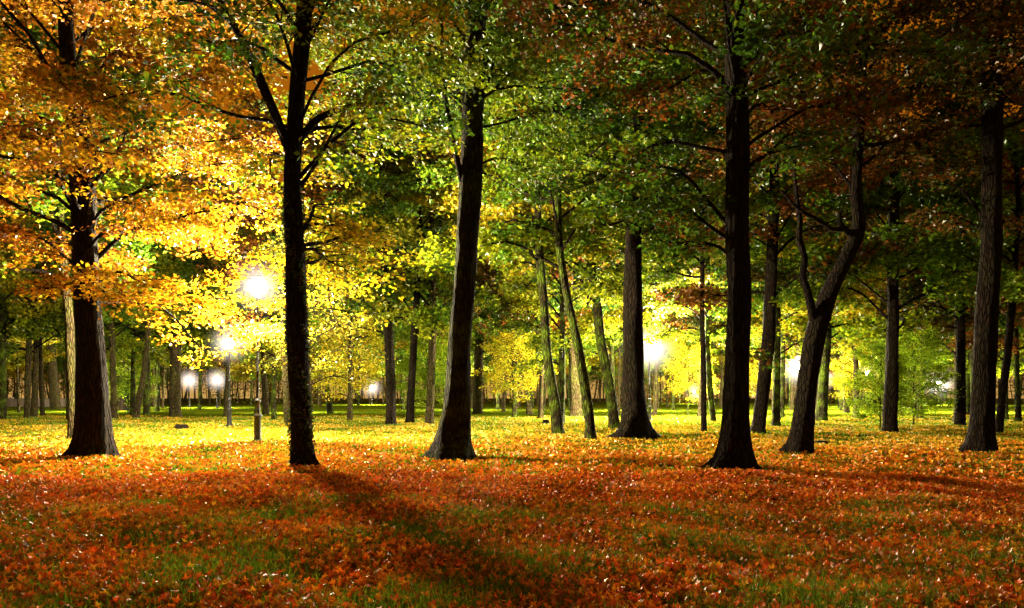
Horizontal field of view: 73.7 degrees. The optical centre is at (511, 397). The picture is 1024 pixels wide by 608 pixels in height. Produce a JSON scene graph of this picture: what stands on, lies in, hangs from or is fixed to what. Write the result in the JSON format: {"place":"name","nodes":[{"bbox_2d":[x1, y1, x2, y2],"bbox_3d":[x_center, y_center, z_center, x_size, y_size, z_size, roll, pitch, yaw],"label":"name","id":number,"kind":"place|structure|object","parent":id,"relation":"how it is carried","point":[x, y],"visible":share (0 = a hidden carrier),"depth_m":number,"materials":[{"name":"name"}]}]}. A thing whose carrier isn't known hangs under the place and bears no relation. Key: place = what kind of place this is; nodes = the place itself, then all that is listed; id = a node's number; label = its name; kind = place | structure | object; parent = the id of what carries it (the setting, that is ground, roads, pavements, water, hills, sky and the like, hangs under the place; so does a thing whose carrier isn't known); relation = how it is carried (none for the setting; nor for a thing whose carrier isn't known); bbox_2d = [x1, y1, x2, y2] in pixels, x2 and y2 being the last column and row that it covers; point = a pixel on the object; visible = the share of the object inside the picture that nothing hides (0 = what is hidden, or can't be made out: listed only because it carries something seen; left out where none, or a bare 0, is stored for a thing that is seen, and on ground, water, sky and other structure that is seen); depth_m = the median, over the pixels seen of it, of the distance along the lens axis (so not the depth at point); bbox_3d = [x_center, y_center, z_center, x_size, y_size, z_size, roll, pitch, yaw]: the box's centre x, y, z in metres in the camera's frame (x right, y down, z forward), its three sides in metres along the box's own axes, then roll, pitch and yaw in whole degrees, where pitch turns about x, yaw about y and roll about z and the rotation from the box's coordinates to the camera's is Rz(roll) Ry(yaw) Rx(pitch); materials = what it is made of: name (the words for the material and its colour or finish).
{"place":"outdoors","nodes":[
{"label":"outdoors","id":0,"kind":"place"},
{"bbox_2d":[0,398,1023,607],"bbox_3d":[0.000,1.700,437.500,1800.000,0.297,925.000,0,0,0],"label":"ground","id":1,"kind":"structure","parent":0,"point":[364,407],"depth_m":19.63,"materials":[{"name":"plant"}]},
{"bbox_2d":[0,122,42,295],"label":"tree","id":2,"kind":"object","parent":1,"relation":"on","point":[8,282],"visible":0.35,"depth_m":45.48,"materials":[{"name":"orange plant"}]},
{"bbox_2d":[6,218,54,411],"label":"tree","id":3,"kind":"object","parent":1,"relation":"on","point":[18,392],"depth_m":77.21,"materials":[{"name":"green plant"}]},
{"bbox_2d":[0,167,62,415],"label":"tree","id":4,"kind":"object","parent":1,"relation":"on","point":[42,403],"visible":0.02,"depth_m":62.29,"materials":[{"name":"green plant"}]},
{"bbox_2d":[0,139,63,418],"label":"tree","id":5,"kind":"object","parent":1,"relation":"on","point":[19,312],"visible":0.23,"depth_m":50.40,"materials":[{"name":"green plant"}]},
{"bbox_2d":[7,397,65,406],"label":"wall","id":6,"kind":"structure","parent":1,"relation":"on","point":[11,401],"depth_m":119.88,"materials":[{"name":"stone"}]},
{"bbox_2d":[6,266,75,408],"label":"tree","id":7,"kind":"object","parent":1,"relation":"on","point":[54,394],"visible":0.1,"depth_m":94.11,"materials":[{"name":"green plant"}]},
{"bbox_2d":[0,146,103,417],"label":"tree","id":8,"kind":"object","parent":1,"relation":"on","point":[29,337],"visible":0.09,"depth_m":54.19,"materials":[{"name":"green plant"}]},
{"bbox_2d":[0,135,107,416],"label":"tree","id":9,"kind":"object","parent":1,"relation":"on","point":[34,397],"visible":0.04,"depth_m":56.58,"materials":[{"name":"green plant"}]},
{"bbox_2d":[0,94,147,418],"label":"tree","id":10,"kind":"object","parent":1,"relation":"on","point":[25,326],"visible":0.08,"depth_m":49.62,"materials":[{"name":"orange plant"}]},
{"bbox_2d":[0,0,212,438],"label":"tree","id":11,"kind":"object","parent":1,"relation":"on","point":[68,311],"visible":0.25,"depth_m":27.07,"materials":[{"name":"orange plant"}]},
{"bbox_2d":[27,122,191,418],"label":"tree","id":12,"kind":"object","parent":1,"relation":"on","point":[111,349],"visible":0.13,"depth_m":50.41,"materials":[{"name":"yellow plant"}]},
{"bbox_2d":[44,123,201,418],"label":"tree","id":13,"kind":"object","parent":1,"relation":"on","point":[128,319],"visible":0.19,"depth_m":51.36,"materials":[{"name":"yellow plant"}]},
{"bbox_2d":[47,192,207,415],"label":"tree","id":14,"kind":"object","parent":1,"relation":"on","point":[133,386],"depth_m":59.92,"materials":[{"name":"yellow plant"}]},
{"bbox_2d":[106,332,165,412],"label":"young tree","id":15,"kind":"object","parent":1,"relation":"on","point":[124,390],"visible":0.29,"depth_m":73.45,"materials":[{"name":"green plant"}]},
{"bbox_2d":[60,169,212,416],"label":"tree","id":16,"kind":"object","parent":1,"relation":"on","point":[133,344],"visible":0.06,"depth_m":58.52,"materials":[{"name":"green plant"}]},
{"bbox_2d":[116,339,168,409],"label":"tree","id":17,"kind":"object","parent":1,"relation":"on","point":[122,405],"visible":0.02,"depth_m":86.55,"materials":[{"name":"green plant"}]},
{"bbox_2d":[0,0,315,457],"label":"tree","id":18,"kind":"object","parent":1,"relation":"on","point":[79,156],"visible":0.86,"depth_m":18.75,"materials":[{"name":"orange plant"}]},
{"bbox_2d":[137,304,200,410],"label":"tree","id":19,"kind":"object","parent":1,"relation":"on","point":[157,402],"depth_m":82.71,"materials":[{"name":"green plant"}]},
{"bbox_2d":[117,256,223,363],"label":"tree","id":20,"kind":"object","parent":1,"relation":"on","point":[168,350],"visible":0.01,"depth_m":68.53,"materials":[{"name":"yellow plant"}]},
{"bbox_2d":[115,163,242,370],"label":"tree","id":21,"kind":"object","parent":1,"relation":"on","point":[157,356],"visible":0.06,"depth_m":62.70,"materials":[{"name":"yellow plant"}]},
{"bbox_2d":[129,171,236,416],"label":"tree","id":22,"kind":"object","parent":1,"relation":"on","point":[175,389],"visible":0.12,"depth_m":58.41,"materials":[{"name":"yellow plant"}]},
{"bbox_2d":[163,251,224,408],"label":"tree","id":23,"kind":"object","parent":1,"relation":"on","point":[199,394],"visible":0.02,"depth_m":92.99,"materials":[{"name":"yellow plant"}]},
{"bbox_2d":[190,316,225,403],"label":"tree","id":24,"kind":"object","parent":1,"relation":"on","point":[207,374],"visible":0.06,"depth_m":160.56,"materials":[{"name":"yellow plant"}]},
{"bbox_2d":[142,146,280,416],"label":"tree","id":25,"kind":"object","parent":1,"relation":"on","point":[212,332],"visible":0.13,"depth_m":54.78,"materials":[{"name":"yellow plant"}]},
{"bbox_2d":[189,342,252,405],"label":"tree","id":26,"kind":"object","parent":1,"relation":"on","point":[218,365],"visible":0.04,"depth_m":127.32,"materials":[{"name":"yellow plant"}]},
{"bbox_2d":[224,337,234,425],"bbox_3d":[-16.397,-1.476,39.600,3.234,6.502,3.234,0,0,0],"label":"street lamp","id":27,"kind":"object","parent":1,"relation":"on","point":[229,411],"visible":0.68,"depth_m":39.51,"materials":[{"name":"metal"}]},
{"bbox_2d":[209,234,280,412],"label":"tree","id":28,"kind":"object","parent":1,"relation":"on","point":[239,355],"visible":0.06,"depth_m":74.14,"materials":[{"name":"yellow plant"}]},
{"bbox_2d":[214,340,281,405],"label":"tree","id":29,"kind":"object","parent":1,"relation":"on","point":[237,366],"visible":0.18,"depth_m":125.13,"materials":[{"name":"yellow plant"}]},
{"bbox_2d":[249,274,265,440],"bbox_3d":[-9.540,-1.896,25.600,2.791,7.347,2.791,0,0,0],"label":"street lamp","id":30,"kind":"object","parent":1,"relation":"on","point":[257,282],"visible":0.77,"depth_m":25.52,"materials":[{"name":"metal"}]},
{"bbox_2d":[201,198,334,414],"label":"tree","id":31,"kind":"object","parent":1,"relation":"on","point":[265,405],"visible":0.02,"depth_m":66.14,"materials":[{"name":"yellow plant"}]},
{"bbox_2d":[202,159,335,418],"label":"tree","id":32,"kind":"object","parent":1,"relation":"on","point":[273,393],"visible":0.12,"depth_m":50.12,"materials":[{"name":"yellow plant"}]},
{"bbox_2d":[45,0,500,466],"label":"tree","id":33,"kind":"object","parent":1,"relation":"on","point":[297,260],"visible":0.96,"depth_m":16.41,"materials":[{"name":"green plant"}]},
{"bbox_2d":[173,91,396,422],"bbox_3d":[-13.949,-8.554,42.842,14.073,20.758,11.948,0,0,0],"label":"tree","id":34,"kind":"object","parent":1,"relation":"on","point":[253,271],"visible":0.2,"depth_m":41.57,"materials":[{"name":"yellow plant"}]},
{"bbox_2d":[205,206,387,388],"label":"young tree","id":35,"kind":"object","parent":1,"relation":"on","point":[327,359],"visible":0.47,"depth_m":30.22,"materials":[{"name":"yellow plant"}]},
{"bbox_2d":[265,218,380,412],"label":"tree","id":36,"kind":"object","parent":1,"relation":"on","point":[329,407],"visible":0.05,"depth_m":69.93,"materials":[{"name":"yellow plant"}]},
{"bbox_2d":[239,103,439,420],"bbox_3d":[-11.363,-9.097,46.996,13.573,21.831,12.936,0,0,0],"label":"tree","id":37,"kind":"object","parent":1,"relation":"on","point":[350,401],"visible":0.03,"depth_m":46.50,"materials":[{"name":"yellow plant"}]},
{"bbox_2d":[310,305,397,400],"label":"young tree","id":38,"kind":"object","parent":1,"relation":"on","point":[370,369],"visible":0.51,"depth_m":49.27,"materials":[{"name":"yellow plant"}]},
{"bbox_2d":[302,77,475,424],"bbox_3d":[-7.629,-8.619,40.814,11.004,20.740,10.338,0,0,45],"label":"tree","id":39,"kind":"object","parent":1,"relation":"on","point":[370,180],"visible":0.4,"depth_m":39.62,"materials":[{"name":"green plant"}]},
{"bbox_2d":[325,122,455,342],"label":"tree","id":40,"kind":"object","parent":1,"relation":"on","point":[445,282],"visible":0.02,"depth_m":49.46,"materials":[{"name":"green plant"}]},
{"bbox_2d":[361,261,424,409],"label":"tree","id":41,"kind":"object","parent":1,"relation":"on","point":[402,351],"visible":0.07,"depth_m":94.12,"materials":[{"name":"green plant"}]},
{"bbox_2d":[332,81,497,422],"bbox_3d":[-6.108,-9.152,43.569,10.541,21.900,11.344,0,0,0],"label":"tree","id":42,"kind":"object","parent":1,"relation":"on","point":[410,404],"visible":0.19,"depth_m":42.33,"materials":[{"name":"green plant"}]},
{"bbox_2d":[395,322,448,407],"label":"young tree","id":43,"kind":"object","parent":1,"relation":"on","point":[439,373],"visible":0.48,"depth_m":65.13,"materials":[{"name":"green plant"}]},
{"bbox_2d":[380,240,474,391],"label":"tree","id":44,"kind":"object","parent":1,"relation":"on","point":[402,344],"visible":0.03,"depth_m":72.09,"materials":[{"name":"green plant"}]},
{"bbox_2d":[331,12,533,423],"bbox_3d":[-5.324,-11.121,43.876,11.981,25.880,11.893,0,0,-23],"label":"tree","id":45,"kind":"object","parent":1,"relation":"on","point":[430,394],"visible":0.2,"depth_m":41.24,"materials":[{"name":"green plant"}]},
{"bbox_2d":[247,0,676,461],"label":"tree","id":46,"kind":"object","parent":1,"relation":"on","point":[452,440],"visible":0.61,"depth_m":19.95,"materials":[{"name":"green plant"}]},
{"bbox_2d":[409,141,535,341],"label":"tree","id":47,"kind":"object","parent":1,"relation":"on","point":[486,269],"visible":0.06,"depth_m":57.51,"materials":[{"name":"green plant"}]},
{"bbox_2d":[447,213,518,413],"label":"tree","id":48,"kind":"object","parent":1,"relation":"on","point":[477,393],"visible":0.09,"depth_m":69.73,"materials":[{"name":"green plant"}]},
{"bbox_2d":[471,348,518,409],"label":"tree","id":49,"kind":"object","parent":1,"relation":"on","point":[497,396],"visible":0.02,"depth_m":91.94,"materials":[{"name":"yellow plant"}]},
{"bbox_2d":[471,310,539,411],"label":"tree","id":50,"kind":"object","parent":1,"relation":"on","point":[503,403],"visible":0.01,"depth_m":79.53,"materials":[{"name":"green plant"}]},
{"bbox_2d":[473,329,539,416],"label":"young tree","id":51,"kind":"object","parent":1,"relation":"on","point":[500,367],"visible":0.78,"depth_m":54.59,"materials":[{"name":"yellow plant"}]},
{"bbox_2d":[0,414,1023,607],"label":"fallen leaves","id":52,"kind":"object","parent":1,"relation":"on","point":[880,480],"visible":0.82,"depth_m":9.86,"materials":[{"name":"orange plant"}]},
{"bbox_2d":[6,349,1023,402],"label":"woodland","id":53,"kind":"object","parent":1,"relation":"on","point":[831,391],"visible":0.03,"depth_m":201.97,"materials":[{"name":"green plant"}]},
{"bbox_2d":[476,214,559,414],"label":"tree","id":54,"kind":"object","parent":1,"relation":"on","point":[529,407],"visible":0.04,"depth_m":65.32,"materials":[{"name":"green plant"}]},
{"bbox_2d":[472,162,570,416],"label":"tree","id":55,"kind":"object","parent":1,"relation":"on","point":[488,323],"visible":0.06,"depth_m":56.86,"materials":[{"name":"green plant"}]},
{"bbox_2d":[476,222,575,413],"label":"tree","id":56,"kind":"object","parent":1,"relation":"on","point":[496,343],"visible":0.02,"depth_m":68.28,"materials":[{"name":"green plant"}]},
{"bbox_2d":[452,106,618,418],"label":"tree","id":57,"kind":"object","parent":1,"relation":"on","point":[494,314],"visible":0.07,"depth_m":52.09,"materials":[{"name":"green plant"}]},
{"bbox_2d":[417,0,673,433],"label":"tree","id":58,"kind":"object","parent":1,"relation":"on","point":[597,254],"visible":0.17,"depth_m":32.31,"materials":[{"name":"green plant"}]},
{"bbox_2d":[406,0,703,438],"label":"tree","id":59,"kind":"object","parent":1,"relation":"on","point":[486,244],"visible":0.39,"depth_m":26.65,"materials":[{"name":"green plant"}]},
{"bbox_2d":[481,137,644,422],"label":"tree","id":60,"kind":"object","parent":1,"relation":"on","point":[529,286],"visible":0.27,"depth_m":43.98,"materials":[{"name":"yellow plant"}]},
{"bbox_2d":[516,173,622,416],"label":"tree","id":61,"kind":"object","parent":1,"relation":"on","point":[575,399],"visible":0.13,"depth_m":56.83,"materials":[{"name":"green plant"}]},
{"bbox_2d":[482,23,681,428],"bbox_3d":[3.844,-9.634,36.388,10.615,22.894,10.694,0,0,21],"label":"tree","id":62,"kind":"object","parent":1,"relation":"on","point":[592,287],"visible":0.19,"depth_m":35.91,"materials":[{"name":"green plant"}]},
{"bbox_2d":[556,332,621,375],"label":"tree","id":63,"kind":"object","parent":1,"relation":"on","point":[594,361],"visible":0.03,"depth_m":109.16,"materials":[{"name":"yellow plant"}]},
{"bbox_2d":[551,214,670,386],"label":"tree","id":64,"kind":"object","parent":1,"relation":"on","point":[615,340],"visible":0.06,"depth_m":60.66,"materials":[{"name":"yellow plant"}]},
{"bbox_2d":[565,225,668,414],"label":"tree","id":65,"kind":"object","parent":1,"relation":"on","point":[619,352],"visible":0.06,"depth_m":65.41,"materials":[{"name":"green plant"}]},
{"bbox_2d":[519,0,777,439],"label":"tree","id":66,"kind":"object","parent":1,"relation":"on","point":[635,422],"visible":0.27,"depth_m":27.84,"materials":[{"name":"green plant"}]},
{"bbox_2d":[597,193,711,415],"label":"tree","id":67,"kind":"object","parent":1,"relation":"on","point":[656,351],"visible":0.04,"depth_m":62.18,"materials":[{"name":"yellow plant"}]},
{"bbox_2d":[644,347,685,403],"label":"tree","id":68,"kind":"object","parent":1,"relation":"on","point":[646,379],"visible":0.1,"depth_m":159.96,"materials":[{"name":"yellow plant"}]},
{"bbox_2d":[643,322,713,409],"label":"tree","id":69,"kind":"object","parent":1,"relation":"on","point":[673,399],"visible":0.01,"depth_m":92.17,"materials":[{"name":"yellow plant"}]},
{"bbox_2d":[644,150,726,416],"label":"tree","id":70,"kind":"object","parent":1,"relation":"on","point":[691,318],"visible":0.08,"depth_m":56.84,"materials":[{"name":"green plant"}]},
{"bbox_2d":[658,338,720,415],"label":"young tree","id":71,"kind":"object","parent":1,"relation":"on","point":[679,363],"visible":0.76,"depth_m":61.78,"materials":[{"name":"yellow plant"}]},
{"bbox_2d":[591,1,808,431],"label":"tree","id":72,"kind":"object","parent":1,"relation":"on","point":[670,273],"visible":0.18,"depth_m":32.35,"materials":[{"name":"green plant"}]},
{"bbox_2d":[643,222,760,373],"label":"tree","id":73,"kind":"object","parent":1,"relation":"on","point":[665,356],"visible":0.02,"depth_m":70.28,"materials":[{"name":"yellow plant"}]},
{"bbox_2d":[660,222,753,357],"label":"tree","id":74,"kind":"object","parent":1,"relation":"on","point":[696,342],"visible":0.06,"depth_m":65.40,"materials":[{"name":"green plant"}]},
{"bbox_2d":[690,310,724,407],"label":"tree","id":75,"kind":"object","parent":1,"relation":"on","point":[721,359],"visible":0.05,"depth_m":110.46,"materials":[{"name":"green plant"}]},
{"bbox_2d":[642,103,795,420],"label":"tree","id":76,"kind":"object","parent":1,"relation":"on","point":[665,307],"visible":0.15,"depth_m":46.12,"materials":[{"name":"yellow plant"}]},
{"bbox_2d":[484,0,1008,469],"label":"tree","id":77,"kind":"object","parent":1,"relation":"on","point":[738,53],"visible":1,"depth_m":15.18,"materials":[{"name":"green plant"}]},
{"bbox_2d":[679,79,845,425],"bbox_3d":[15.567,-9.014,40.965,11.004,21.686,10.338,0,0,-38],"label":"tree","id":78,"kind":"object","parent":1,"relation":"on","point":[776,399],"visible":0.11,"depth_m":40.82,"materials":[{"name":"green plant"}]},
{"bbox_2d":[749,335,791,395],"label":"young tree","id":79,"kind":"object","parent":1,"relation":"on","point":[753,380],"visible":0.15,"depth_m":77.23,"materials":[{"name":"yellow plant"}]},
{"bbox_2d":[710,155,856,417],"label":"tree","id":80,"kind":"object","parent":1,"relation":"on","point":[793,349],"visible":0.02,"depth_m":51.34,"materials":[{"name":"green plant"}]},
{"bbox_2d":[712,190,855,416],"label":"tree","id":81,"kind":"object","parent":1,"relation":"on","point":[782,398],"visible":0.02,"depth_m":56.80,"materials":[{"name":"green plant"}]},
{"bbox_2d":[662,0,929,432],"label":"tree","id":82,"kind":"object","parent":1,"relation":"on","point":[772,281],"visible":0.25,"depth_m":32.17,"materials":[{"name":"green plant"}]},
{"bbox_2d":[692,93,930,346],"bbox_3d":[18.430,-8.723,42.053,13.276,21.067,13.407,0,0,42],"label":"tree","id":83,"kind":"object","parent":1,"relation":"on","point":[794,323],"visible":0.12,"depth_m":40.39,"materials":[{"name":"green plant"}]},
{"bbox_2d":[757,223,884,365],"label":"tree","id":84,"kind":"object","parent":1,"relation":"on","point":[835,356],"visible":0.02,"depth_m":59.87,"materials":[{"name":"yellow plant"}]},
{"bbox_2d":[779,145,906,420],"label":"tree","id":85,"kind":"object","parent":1,"relation":"on","point":[821,412],"visible":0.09,"depth_m":47.99,"materials":[{"name":"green plant"}]},
{"bbox_2d":[673,0,1023,453],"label":"tree","id":86,"kind":"object","parent":1,"relation":"on","point":[800,438],"visible":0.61,"depth_m":20.50,"materials":[{"name":"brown plant"}]},
{"bbox_2d":[829,335,880,410],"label":"young tree","id":87,"kind":"object","parent":1,"relation":"on","point":[835,379],"visible":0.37,"depth_m":72.15,"materials":[{"name":"yellow plant"}]},
{"bbox_2d":[793,156,930,417],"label":"tree","id":88,"kind":"object","parent":1,"relation":"on","point":[853,345],"visible":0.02,"depth_m":55.70,"materials":[{"name":"green plant"}]},
{"bbox_2d":[831,332,910,412],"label":"tree","id":89,"kind":"object","parent":1,"relation":"on","point":[846,409],"depth_m":75.33,"materials":[{"name":"green plant"}]},
{"bbox_2d":[841,339,919,427],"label":"young tree","id":90,"kind":"object","parent":1,"relation":"on","point":[876,350],"visible":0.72,"depth_m":35.72,"materials":[{"name":"green plant"}]},
{"bbox_2d":[765,0,1023,431],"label":"tree","id":91,"kind":"object","parent":1,"relation":"on","point":[890,335],"visible":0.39,"depth_m":31.55,"materials":[{"name":"green plant"}]},
{"bbox_2d":[786,0,1023,452],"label":"tree","id":92,"kind":"object","parent":1,"relation":"on","point":[981,433],"visible":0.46,"depth_m":20.56,"materials":[{"name":"brown plant"}]},
{"bbox_2d":[866,293,953,413],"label":"tree","id":93,"kind":"object","parent":1,"relation":"on","point":[943,357],"visible":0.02,"depth_m":68.86,"materials":[{"name":"green plant"}]},
{"bbox_2d":[871,326,963,424],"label":"young tree","id":94,"kind":"object","parent":1,"relation":"on","point":[925,340],"visible":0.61,"depth_m":39.22,"materials":[{"name":"green plant"}]},
{"bbox_2d":[861,163,1014,418],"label":"tree","id":95,"kind":"object","parent":1,"relation":"on","point":[946,317],"visible":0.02,"depth_m":51.18,"materials":[{"name":"green plant"}]},
{"bbox_2d":[862,56,1023,425],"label":"tree","id":96,"kind":"object","parent":1,"relation":"on","point":[960,415],"visible":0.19,"depth_m":39.35,"materials":[{"name":"green plant"}]},
{"bbox_2d":[872,112,1023,421],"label":"tree","id":97,"kind":"object","parent":1,"relation":"on","point":[948,327],"visible":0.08,"depth_m":42.30,"materials":[{"name":"green plant"}]},
{"bbox_2d":[887,1,1023,432],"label":"tree","id":98,"kind":"object","parent":1,"relation":"on","point":[931,198],"visible":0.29,"depth_m":32.33,"materials":[{"name":"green plant"}]},
{"bbox_2d":[909,170,1023,388],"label":"tree","id":99,"kind":"object","parent":1,"relation":"on","point":[1001,316],"visible":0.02,"depth_m":48.34,"materials":[{"name":"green plant"}]},
{"bbox_2d":[944,321,1003,414],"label":"tree","id":100,"kind":"object","parent":1,"relation":"on","point":[968,403],"visible":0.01,"depth_m":64.87,"materials":[{"name":"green plant"}]},
{"bbox_2d":[925,176,1023,418],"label":"tree","id":101,"kind":"object","parent":1,"relation":"on","point":[1000,358],"visible":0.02,"depth_m":53.07,"materials":[{"name":"green plant"}]},
{"bbox_2d":[933,93,1023,421],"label":"tree","id":102,"kind":"object","parent":1,"relation":"on","point":[1018,414],"visible":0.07,"depth_m":46.51,"materials":[{"name":"green plant"}]},
{"bbox_2d":[0,0,1023,397],"label":"sky","id":103,"kind":"structure","parent":0,"point":[314,69],"materials":[{"name":"black"}]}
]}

